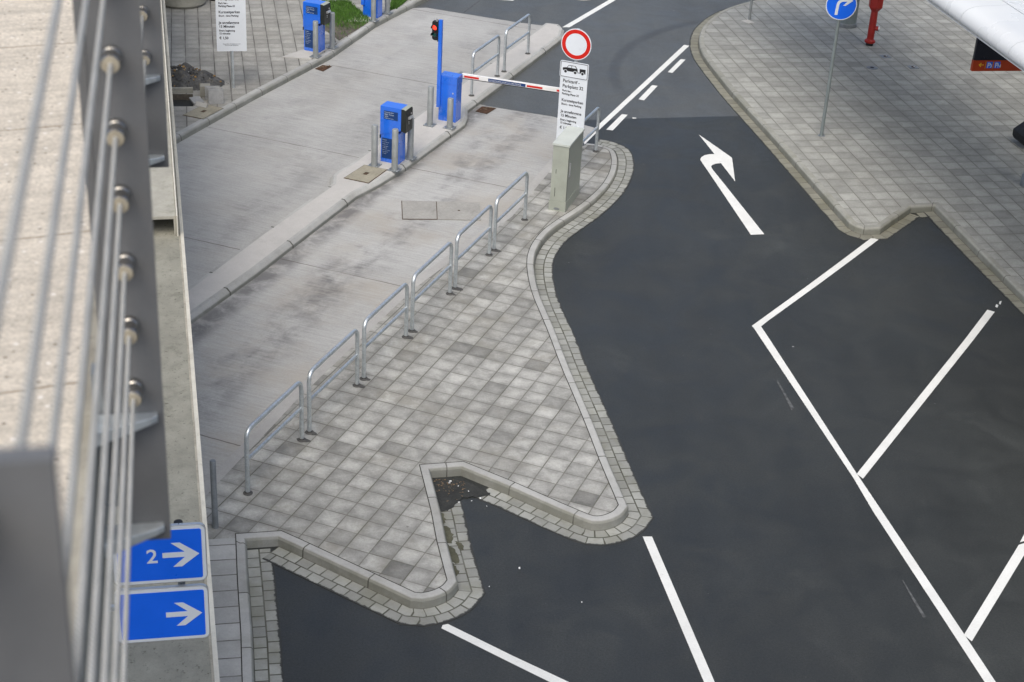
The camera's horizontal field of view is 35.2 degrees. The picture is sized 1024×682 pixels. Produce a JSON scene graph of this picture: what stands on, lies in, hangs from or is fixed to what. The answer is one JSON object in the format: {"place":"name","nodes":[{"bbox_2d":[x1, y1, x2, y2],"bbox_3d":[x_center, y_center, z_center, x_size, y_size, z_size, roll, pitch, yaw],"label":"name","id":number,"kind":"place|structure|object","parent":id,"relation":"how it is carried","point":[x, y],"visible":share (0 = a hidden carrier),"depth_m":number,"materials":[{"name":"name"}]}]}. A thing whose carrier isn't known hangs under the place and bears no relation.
{"place":"outdoors","nodes":[
{"label":"outdoors","id":0,"kind":"place"},
{"bbox_2d":[0,0,109,681],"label":"roof terrace","id":1,"kind":"structure","parent":0,"point":[23,27],"depth_m":2.95,"materials":[{"name":"concrete"}]},
{"bbox_2d":[0,0,170,681],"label":"wire railing","id":2,"kind":"object","parent":1,"relation":"attached to","point":[118,68],"visible":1,"depth_m":1.80,"materials":[{"name":"metal"}]},
{"bbox_2d":[208,538,240,681],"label":"pavement","id":3,"kind":"structure","parent":0,"point":[222,552],"depth_m":18.43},
{"bbox_2d":[165,0,410,131],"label":"pavement","id":4,"kind":"structure","parent":0,"point":[274,32],"depth_m":35.94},
{"bbox_2d":[172,87,192,92],"bbox_3d":[-6.934,-5.117,32.971,0.840,0.100,0.080,-2,29,-11],"label":"edging stone","id":5,"kind":"object","parent":4,"relation":"on","point":[182,89],"visible":0.57,"depth_m":32.98,"materials":[{"name":"concrete"}]},
{"bbox_2d":[172,94,192,99],"bbox_3d":[-6.901,-4.684,32.702,0.924,0.400,0.730,-1,28,-9],"label":"pit","id":6,"kind":"object","parent":4,"relation":"in","point":[181,96],"visible":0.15,"depth_m":32.98,"materials":[{"name":"concrete"}]},
{"bbox_2d":[165,0,205,8],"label":"planter","id":7,"kind":"object","parent":4,"relation":"on","point":[182,4],"visible":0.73,"depth_m":38.00,"materials":[{"name":"concrete"}]},
{"bbox_2d":[189,96,203,104],"bbox_3d":[-6.353,-4.846,32.562,0.220,0.065,0.302,-12,32,-26],"label":"paving slab","id":8,"kind":"object","parent":4,"relation":"on","point":[193,100],"depth_m":32.55,"materials":[{"name":"grey concrete"}]},
{"bbox_2d":[170,62,228,89],"bbox_3d":[-6.802,-5.524,33.411,1.852,0.466,0.999,-2,29,-11],"label":"gravel heap","id":9,"kind":"object","parent":4,"relation":"on","point":[184,74],"visible":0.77,"depth_m":33.28,"materials":[{"name":"gravel"}]},
{"bbox_2d":[195,101,207,107],"bbox_3d":[-6.216,-4.727,32.368,0.260,0.107,0.095,15,30,21],"label":"paving slab","id":10,"kind":"object","parent":4,"relation":"on","point":[201,104],"depth_m":32.34,"materials":[{"name":"concrete"}]},
{"bbox_2d":[183,105,222,118],"bbox_3d":[-6.125,-4.558,32.106,0.478,0.014,0.766,15,30,20],"label":"manhole cover","id":11,"kind":"object","parent":4,"relation":"on","point":[200,112],"visible":1,"depth_m":32.07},
{"bbox_2d":[200,83,209,96],"bbox_3d":[-6.247,-5.111,32.907,0.200,0.220,0.200,0,28,-7],"label":"paving slab","id":12,"kind":"object","parent":4,"relation":"on","point":[202,89],"depth_m":32.83,"materials":[{"name":"concrete"}]},
{"bbox_2d":[205,86,219,99],"bbox_3d":[-6.064,-5.024,32.728,0.300,0.286,0.133,-3,29,-12],"label":"paving slab","id":13,"kind":"object","parent":4,"relation":"on","point":[206,95],"depth_m":32.67,"materials":[{"name":"grey concrete"}]},
{"bbox_2d":[207,87,222,101],"bbox_3d":[-5.992,-4.974,32.628,0.300,0.296,0.131,-1,28,-9],"label":"paving slab","id":14,"kind":"object","parent":4,"relation":"on","point":[213,88],"depth_m":32.57,"materials":[{"name":"grey concrete"}]},
{"bbox_2d":[208,89,223,103],"bbox_3d":[-5.958,-4.920,32.530,0.300,0.296,0.131,-2,29,-11],"label":"paving slab","id":15,"kind":"object","parent":4,"relation":"on","point":[215,96],"depth_m":32.50,"materials":[{"name":"grey concrete"}]},
{"bbox_2d":[215,0,246,87],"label":"tariff sign","id":16,"kind":"object","parent":4,"relation":"on","point":[231,25],"visible":1,"depth_m":32.79,"materials":[{"name":"metal"}]},
{"bbox_2d":[282,42,336,58],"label":"machine plinth","id":17,"kind":"structure","parent":4,"relation":"on","point":[303,54],"depth_m":35.53,"materials":[{"name":"concrete"}]},
{"bbox_2d":[309,20,321,58],"bbox_3d":[-4.285,-6.590,35.264,0.210,0.800,0.210,13,30,18],"label":"bollard","id":18,"kind":"object","parent":17,"relation":"on","point":[315,40],"visible":1,"depth_m":35.23,"materials":[{"name":"grey metal"}]},
{"bbox_2d":[303,0,330,52],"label":"ticket machine","id":19,"kind":"object","parent":17,"relation":"on","point":[319,11],"visible":1,"depth_m":35.42,"materials":[{"name":"blue paint"}]},
{"bbox_2d":[326,12,337,48],"bbox_3d":[-3.990,-6.901,35.880,0.210,0.800,0.210,13,30,18],"label":"bollard","id":20,"kind":"object","parent":17,"relation":"on","point":[332,35],"visible":0.98,"depth_m":35.86,"materials":[{"name":"grey metal"}]},
{"bbox_2d":[325,4,367,39],"bbox_3d":[-3.896,-7.521,37.926,1.179,0.001,3.078,0,28,-5],"label":"flowerbed","id":21,"kind":"object","parent":4,"relation":"on","point":[340,35],"visible":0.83,"depth_m":37.30,"materials":[{"name":"soil"}]},
{"bbox_2d":[322,0,371,38],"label":"lawn","id":22,"kind":"structure","parent":21,"relation":"on","point":[348,11],"depth_m":38.20,"materials":[{"name":"green plant"}]},
{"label":"machine plinth","id":23,"kind":"structure","parent":4,"relation":"on","visible":0},
{"bbox_2d":[361,0,381,17],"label":"parking barrier","id":24,"kind":"object","parent":23,"relation":"on","point":[366,4],"visible":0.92,"depth_m":38.14,"materials":[{"name":"blue metal"}]},
{"bbox_2d":[368,0,378,22],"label":"bollard","id":25,"kind":"object","parent":23,"relation":"on","point":[373,11],"visible":1,"depth_m":37.84,"materials":[{"name":"grey metal"}]},
{"bbox_2d":[382,0,392,14],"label":"bollard","id":26,"kind":"object","parent":23,"relation":"on","point":[387,8],"visible":1,"depth_m":38.48,"materials":[{"name":"grey metal"}]},
{"bbox_2d":[176,8,594,481],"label":"concrete lane","id":27,"kind":"structure","parent":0,"point":[262,342],"depth_m":29.13,"materials":[{"name":"grey concrete"}]},
{"bbox_2d":[315,65,331,70],"bbox_3d":[-4.122,-5.958,35.189,0.243,0.028,0.398,14,30,19],"label":"drain grate","id":28,"kind":"object","parent":27,"relation":"on","point":[323,67],"visible":1,"depth_m":35.18,"materials":[{"name":"brown metal"}]},
{"bbox_2d":[188,24,558,310],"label":"barrier island","id":29,"kind":"structure","parent":27,"relation":"on","point":[249,256],"depth_m":28.84,"materials":[{"name":"concrete"}]},
{"bbox_2d":[344,165,387,183],"bbox_3d":[-2.688,-3.077,29.701,0.511,0.014,0.772,14,30,19],"label":"manhole cover","id":30,"kind":"object","parent":29,"relation":"on","point":[366,174],"visible":1,"depth_m":29.67,"materials":[{"name":"beige concrete"}]},
{"bbox_2d":[367,124,381,167],"bbox_3d":[-2.542,-3.620,29.904,0.210,0.800,0.210,13,30,18],"label":"bollard","id":31,"kind":"object","parent":29,"relation":"on","point":[374,150],"visible":1,"depth_m":29.88,"materials":[{"name":"grey metal"}]},
{"bbox_2d":[387,128,401,172],"bbox_3d":[-2.155,-3.526,29.770,0.210,0.800,0.210,13,30,18],"label":"bollard","id":32,"kind":"object","parent":29,"relation":"on","point":[394,165],"visible":1,"depth_m":29.74,"materials":[{"name":"grey metal"}]},
{"bbox_2d":[380,101,412,164],"bbox_3d":[-2.136,-3.860,30.081,0.585,1.098,0.296,13,30,18],"label":"ticket machine","id":33,"kind":"object","parent":29,"relation":"on","point":[399,116],"visible":1,"depth_m":29.90,"materials":[{"name":"blue paint"}]},
{"bbox_2d":[405,118,416,160],"bbox_3d":[-1.903,-3.806,30.324,0.210,0.800,0.210,13,30,18],"label":"bollard","id":34,"kind":"object","parent":29,"relation":"on","point":[410,144],"visible":0.71,"depth_m":30.34,"materials":[{"name":"grey metal"}]},
{"bbox_2d":[423,86,436,127],"bbox_3d":[-1.612,-4.645,31.931,0.210,0.800,0.210,13,30,18],"label":"bollard","id":35,"kind":"object","parent":29,"relation":"on","point":[429,122],"visible":1,"depth_m":31.90,"materials":[{"name":"grey metal"}]},
{"bbox_2d":[443,97,456,129],"bbox_3d":[-1.221,-4.499,31.900,0.210,0.610,0.210,13,30,18],"label":"bollard","id":36,"kind":"object","parent":29,"relation":"on","point":[449,125],"visible":1,"depth_m":31.87,"materials":[{"name":"grey metal"}]},
{"bbox_2d":[469,35,499,96],"bbox_3d":[-0.559,-5.846,34.140,0.124,0.950,1.556,13,30,18],"label":"tube railing","id":37,"kind":"object","parent":29,"relation":"on","point":[497,55],"visible":1,"depth_m":33.96,"materials":[{"name":"metal"}]},
{"bbox_2d":[431,18,559,122],"bbox_3d":[-0.160,-5.236,31.841,2.919,2.075,0.408,7,28,8],"label":"parking barrier","id":38,"kind":"object","parent":29,"relation":"on","point":[449,84],"visible":1,"depth_m":31.98,"materials":[{"name":"blue metal"}]},
{"bbox_2d":[501,14,530,71],"bbox_3d":[0.114,-6.594,35.617,0.124,0.950,1.556,13,30,18],"label":"tube railing","id":39,"kind":"object","parent":29,"relation":"on","point":[506,47],"visible":1,"depth_m":35.37,"materials":[{"name":"metal"}]},
{"bbox_2d":[188,23,563,323],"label":"kerb","id":40,"kind":"structure","parent":27,"relation":"on","point":[252,273],"depth_m":28.87,"materials":[{"name":"concrete"}]},
{"bbox_2d":[401,201,437,219],"bbox_3d":[-1.637,-2.322,28.655,0.636,0.010,0.824,1,28,-5],"label":"duct cover","id":41,"kind":"object","parent":27,"relation":"on","point":[419,210],"visible":1,"depth_m":28.63,"materials":[{"name":"grey concrete"}]},
{"bbox_2d":[437,201,480,220],"bbox_3d":[-0.940,-2.314,28.712,0.778,0.014,0.804,1,28,-4],"label":"duct cover","id":42,"kind":"object","parent":27,"relation":"on","point":[469,211],"visible":1,"depth_m":28.71,"materials":[{"name":"grey concrete"}]},
{"bbox_2d":[475,106,495,113],"bbox_3d":[-0.543,-4.784,33.375,0.307,0.030,0.424,13,30,18],"label":"drain grate","id":43,"kind":"object","parent":27,"relation":"on","point":[484,110],"visible":1,"depth_m":33.36,"materials":[{"name":"brown metal"}]},
{"bbox_2d":[205,145,618,681],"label":"pavement","id":44,"kind":"structure","parent":0,"point":[471,372],"depth_m":22.13,"materials":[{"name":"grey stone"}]},
{"bbox_2d":[210,459,217,528],"bbox_3d":[-3.608,1.856,19.573,0.074,0.970,0.074,3,28,0],"label":"slim bollard","id":45,"kind":"object","parent":44,"relation":"on","point":[213,483],"visible":1,"depth_m":19.54,"materials":[{"name":"grey metal"}]},
{"bbox_2d":[243,381,305,495],"bbox_3d":[-3.059,1.211,20.865,0.124,0.950,1.556,13,30,18],"label":"tube railing","id":46,"kind":"object","parent":44,"relation":"on","point":[265,413],"visible":1,"depth_m":20.64,"materials":[{"name":"metal"}]},
{"bbox_2d":[305,329,360,434],"bbox_3d":[-2.451,0.518,22.234,0.124,0.950,1.556,13,30,18],"label":"tube railing","id":47,"kind":"object","parent":44,"relation":"on","point":[310,398],"visible":1,"depth_m":22.00,"materials":[{"name":"metal"}]},
{"bbox_2d":[204,157,552,495],"bbox_3d":[-1.601,-0.726,25.674,0.440,0.007,14.200,14,30,18],"label":"pavement edge","id":48,"kind":"object","parent":44,"relation":"on","point":[255,437],"visible":0.69,"depth_m":23.91,"materials":[{"name":"concrete"}]},
{"bbox_2d":[359,283,409,380],"bbox_3d":[-1.843,-0.176,23.602,0.124,0.950,1.556,13,30,18],"label":"tube railing","id":49,"kind":"object","parent":44,"relation":"on","point":[405,309],"visible":1,"depth_m":23.39,"materials":[{"name":"metal"}]},
{"bbox_2d":[297,249,501,441],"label":"grout patches","id":50,"kind":"object","parent":44,"relation":"on","point":[363,386],"visible":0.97,"depth_m":23.21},
{"bbox_2d":[408,242,453,332],"bbox_3d":[-1.234,-0.870,24.971,0.124,0.950,1.556,13,30,18],"label":"tube railing","id":51,"kind":"object","parent":44,"relation":"on","point":[424,266],"visible":1,"depth_m":24.74,"materials":[{"name":"metal"}]},
{"bbox_2d":[452,205,492,289],"bbox_3d":[-0.626,-1.563,26.340,0.124,0.950,1.556,13,30,18],"label":"tube railing","id":52,"kind":"object","parent":44,"relation":"on","point":[471,223],"visible":0.99,"depth_m":26.10,"materials":[{"name":"metal"}]},
{"bbox_2d":[491,171,528,251],"bbox_3d":[-0.017,-2.256,27.708,0.124,0.950,1.556,13,30,18],"label":"tube railing","id":53,"kind":"object","parent":44,"relation":"on","point":[507,189],"visible":1,"depth_m":27.48,"materials":[{"name":"metal"}]},
{"bbox_2d":[548,126,584,211],"bbox_3d":[0.983,-3.092,29.040,0.327,1.275,0.957,11,29,14],"label":"utility cabinet","id":54,"kind":"object","parent":44,"relation":"on","point":[566,167],"visible":1,"depth_m":28.77,"materials":[{"name":"metal"}]},
{"bbox_2d":[556,28,591,138],"bbox_3d":[1.129,-4.443,29.977,0.584,2.792,0.092,13,30,18],"label":"tariff sign","id":55,"kind":"object","parent":44,"relation":"on","point":[576,44],"visible":0.73,"depth_m":29.75,"materials":[{"name":"metal"}]},
{"bbox_2d":[576,107,599,152],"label":"tube railing","id":56,"kind":"object","parent":44,"relation":"on","point":[597,110],"visible":0.54,"depth_m":31.25,"materials":[{"name":"metal"}]},
{"bbox_2d":[415,0,754,119],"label":"road","id":57,"kind":"structure","parent":0,"point":[636,44],"depth_m":36.95,"materials":[{"name":"grey asphalt"}]},
{"bbox_2d":[176,0,427,143],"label":"kerb","id":58,"kind":"structure","parent":57,"relation":"on","point":[245,99],"depth_m":34.38,"materials":[{"name":"concrete"}]},
{"bbox_2d":[563,0,614,26],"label":"road marking","id":59,"kind":"object","parent":57,"relation":"on","point":[587,14],"visible":1,"depth_m":39.87,"materials":[{"name":"paint"}]},
{"bbox_2d":[639,85,656,99],"bbox_3d":[2.938,-5.364,34.890,0.127,0.001,1.049,13,29,17],"label":"road marking","id":60,"kind":"object","parent":57,"relation":"on","point":[645,95],"visible":1,"depth_m":34.86,"materials":[{"name":"paint"}]},
{"bbox_2d":[668,59,685,72],"bbox_3d":[3.734,-6.238,36.617,0.111,0.001,1.077,13,29,17],"label":"road marking","id":61,"kind":"object","parent":57,"relation":"on","point":[676,65],"visible":1,"depth_m":36.62,"materials":[{"name":"paint"}]},
{"bbox_2d":[173,100,1023,681],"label":"road","id":62,"kind":"structure","parent":0,"point":[779,552],"depth_m":21.97,"materials":[{"name":"black asphalt"}]},
{"bbox_2d":[247,548,283,681],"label":"gutter","id":63,"kind":"object","parent":62,"relation":"on","point":[267,649],"visible":0.96,"depth_m":18.48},
{"bbox_2d":[262,502,485,626],"bbox_3d":[-1.347,2.781,19.415,2.762,0.028,2.206,-13,32,-27],"label":"gutter","id":64,"kind":"object","parent":62,"relation":"on","point":[467,597],"visible":0.96,"depth_m":19.15,"materials":[{"name":"grey stone"}]},
{"bbox_2d":[441,513,463,575],"bbox_3d":[-0.729,2.499,19.974,0.252,0.001,1.391,-2,29,-11],"label":"moss","id":65,"kind":"object","parent":64,"relation":"on","point":[452,551],"visible":0.67,"depth_m":19.92,"materials":[{"name":"plant"}]},
{"bbox_2d":[236,143,627,681],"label":"kerb","id":66,"kind":"structure","parent":62,"relation":"on","point":[447,590],"depth_m":20.40,"materials":[{"name":"concrete"}]},
{"bbox_2d":[432,478,489,510],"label":"debris","id":67,"kind":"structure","parent":62,"relation":"on","point":[446,501],"depth_m":21.00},
{"bbox_2d":[432,478,464,495],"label":"dead leaves","id":68,"kind":"object","parent":67,"relation":"on","point":[448,484],"visible":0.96,"depth_m":21.12,"materials":[{"name":"brown plant"}]},
{"bbox_2d":[442,624,567,681],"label":"road marking","id":69,"kind":"object","parent":62,"relation":"on","point":[535,670],"visible":1,"depth_m":18.13,"materials":[{"name":"paint"}]},
{"bbox_2d":[476,139,653,545],"bbox_3d":[0.954,-0.767,26.201,2.310,0.148,13.855,4,28,1],"label":"gutter","id":70,"kind":"object","parent":62,"relation":"on","point":[636,522],"visible":0.94,"depth_m":23.04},
{"bbox_2d":[606,114,626,129],"bbox_3d":[2.164,-4.492,33.168,0.135,0.001,1.060,13,29,18],"label":"road marking","id":71,"kind":"object","parent":62,"relation":"on","point":[616,122],"visible":1,"depth_m":33.15,"materials":[{"name":"paint"}]},
{"bbox_2d":[584,45,688,143],"bbox_3d":[2.742,-5.428,34.994,0.128,0.006,7.289,13,30,18],"label":"road marking","id":72,"kind":"object","parent":62,"relation":"on","point":[642,86],"visible":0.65,"depth_m":35.04,"materials":[{"name":"paint"}]},
{"bbox_2d":[643,536,713,681],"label":"road marking","id":73,"kind":"object","parent":62,"relation":"on","point":[697,654],"visible":1,"depth_m":19.00,"materials":[{"name":"paint"}]},
{"bbox_2d":[700,136,763,234],"bbox_3d":[4.053,-3.036,30.738,0.649,0.092,4.695,1,28,-4],"label":"painted arrow","id":74,"kind":"object","parent":62,"relation":"on","point":[724,159],"visible":1,"depth_m":30.84,"materials":[{"name":"paint"}]},
{"bbox_2d":[776,380,793,409],"bbox_3d":[4.013,0.792,23.716,0.056,0.001,0.874,0,28,-7],"label":"scuff mark","id":75,"kind":"object","parent":62,"relation":"on","point":[788,401],"visible":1,"depth_m":23.65,"materials":[{"name":"grey paint"}]},
{"bbox_2d":[689,7,918,240],"bbox_3d":[5.689,-5.266,35.128,2.682,0.115,14.608,0,28,-5],"label":"gutter","id":76,"kind":"object","parent":62,"relation":"on","point":[822,205],"visible":0.85,"depth_m":31.81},
{"bbox_2d":[698,0,1023,302],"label":"kerb","id":77,"kind":"structure","parent":62,"relation":"on","point":[997,269],"depth_m":29.87,"materials":[{"name":"grey concrete"}]},
{"bbox_2d":[752,238,994,681],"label":"road marking","id":78,"kind":"object","parent":62,"relation":"on","point":[964,643],"visible":1,"depth_m":21.68,"materials":[{"name":"paint"}]},
{"bbox_2d":[902,580,925,617],"bbox_3d":[4.840,3.103,19.469,0.043,0.001,0.757,-1,28,-8],"label":"scuff mark","id":79,"kind":"object","parent":62,"relation":"on","point":[918,607],"visible":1,"depth_m":19.39,"materials":[{"name":"grey paint"}]},
{"bbox_2d":[916,212,926,217],"bbox_3d":[7.704,-2.325,29.852,0.455,0.034,0.204,-4,29,-13],"label":"gutter","id":80,"kind":"object","parent":62,"relation":"on","point":[921,214],"visible":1,"depth_m":29.82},
{"bbox_2d":[857,310,993,477],"bbox_3d":[6.283,0.673,24.178,0.134,0.001,6.168,18,31,26],"label":"road marking","id":81,"kind":"object","parent":62,"relation":"on","point":[917,404],"visible":1,"depth_m":23.88,"materials":[{"name":"paint"}]},
{"bbox_2d":[924,211,1023,315],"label":"curb","id":82,"kind":"structure","parent":62,"relation":"on","point":[1006,292],"depth_m":28.16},
{"bbox_2d":[964,543,1023,640],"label":"road marking","id":83,"kind":"object","parent":62,"relation":"on","point":[994,595],"visible":1,"depth_m":19.65,"materials":[{"name":"paint"}]},
{"bbox_2d":[839,0,859,28],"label":"column","id":84,"kind":"structure","parent":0,"point":[849,22],"depth_m":39.40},
{"bbox_2d":[704,0,1023,287],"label":"pavement","id":85,"kind":"structure","parent":0,"point":[941,123],"depth_m":34.48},
{"bbox_2d":[741,0,753,22],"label":"pole","id":86,"kind":"object","parent":85,"relation":"on","point":[750,11],"visible":1,"depth_m":39.54,"materials":[{"name":"grey metal"}]},
{"bbox_2d":[818,0,856,136],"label":"direction sign","id":87,"kind":"object","parent":85,"relation":"on","point":[838,10],"visible":1,"depth_m":31.49,"materials":[{"name":"metal"}]},
{"bbox_2d":[866,66,877,69],"bbox_3d":[8.197,-6.224,36.794,0.260,0.016,0.260,-2,29,-11],"label":"valve cap","id":88,"kind":"object","parent":85,"relation":"on","point":[871,67],"visible":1,"depth_m":36.77,"materials":[{"name":"grey metal"}]},
{"bbox_2d":[864,0,883,45],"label":"hydrant","id":89,"kind":"object","parent":85,"relation":"on","point":[875,6],"visible":1,"depth_m":37.99,"materials":[{"name":"red metal"}]},
{"bbox_2d":[908,65,918,68],"bbox_3d":[9.180,-6.271,36.985,0.210,0.020,0.210,-2,29,-11],"label":"valve cap","id":90,"kind":"object","parent":85,"relation":"on","point":[913,67],"visible":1,"depth_m":36.96,"materials":[{"name":"grey metal"}]},
{"bbox_2d":[1020,173,1023,186],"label":"canopy post","id":91,"kind":"object","parent":85,"relation":"on","point":[1022,182],"visible":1,"depth_m":30.85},
{"bbox_2d":[926,0,1023,71],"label":"canopy","id":92,"kind":"object","parent":91,"relation":"on","point":[997,26],"visible":1,"depth_m":25.40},
{"bbox_2d":[970,38,1021,70],"bbox_3d":[9.347,-5.422,28.507,2.408,1.350,0.072,-2,28,-10],"label":"hanging sign","id":93,"kind":"object","parent":92,"relation":"hanging from","point":[986,57],"visible":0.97,"depth_m":28.56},
{"bbox_2d":[1012,122,1023,144],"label":"black seat","id":94,"kind":"object","parent":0,"point":[1018,133],"visible":1,"depth_m":32.73,"materials":[{"name":"plastic"}]},
{"label":"flowerbed","id":95,"kind":"structure","parent":0,"visible":0},
{"bbox_2d":[390,0,406,9],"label":"lawn","id":96,"kind":"structure","parent":95,"relation":"on","point":[396,4],"depth_m":39.15,"materials":[{"name":"green plant"}]},
{"label":"ground","id":97,"kind":"structure","parent":0,"visible":0},
{"bbox_2d":[108,0,219,681],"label":"annex building","id":98,"kind":"structure","parent":97,"relation":"on","point":[189,660],"depth_m":16.41,"materials":[{"name":"concrete"}]},
{"bbox_2d":[111,519,209,642],"bbox_3d":[-3.393,1.837,12.090,2.200,1.060,0.146,-2,29,-11],"label":"direction sign pair","id":99,"kind":"object","parent":98,"relation":"on","point":[180,611],"visible":0.77,"depth_m":12.19,"materials":[{"name":"metal"}]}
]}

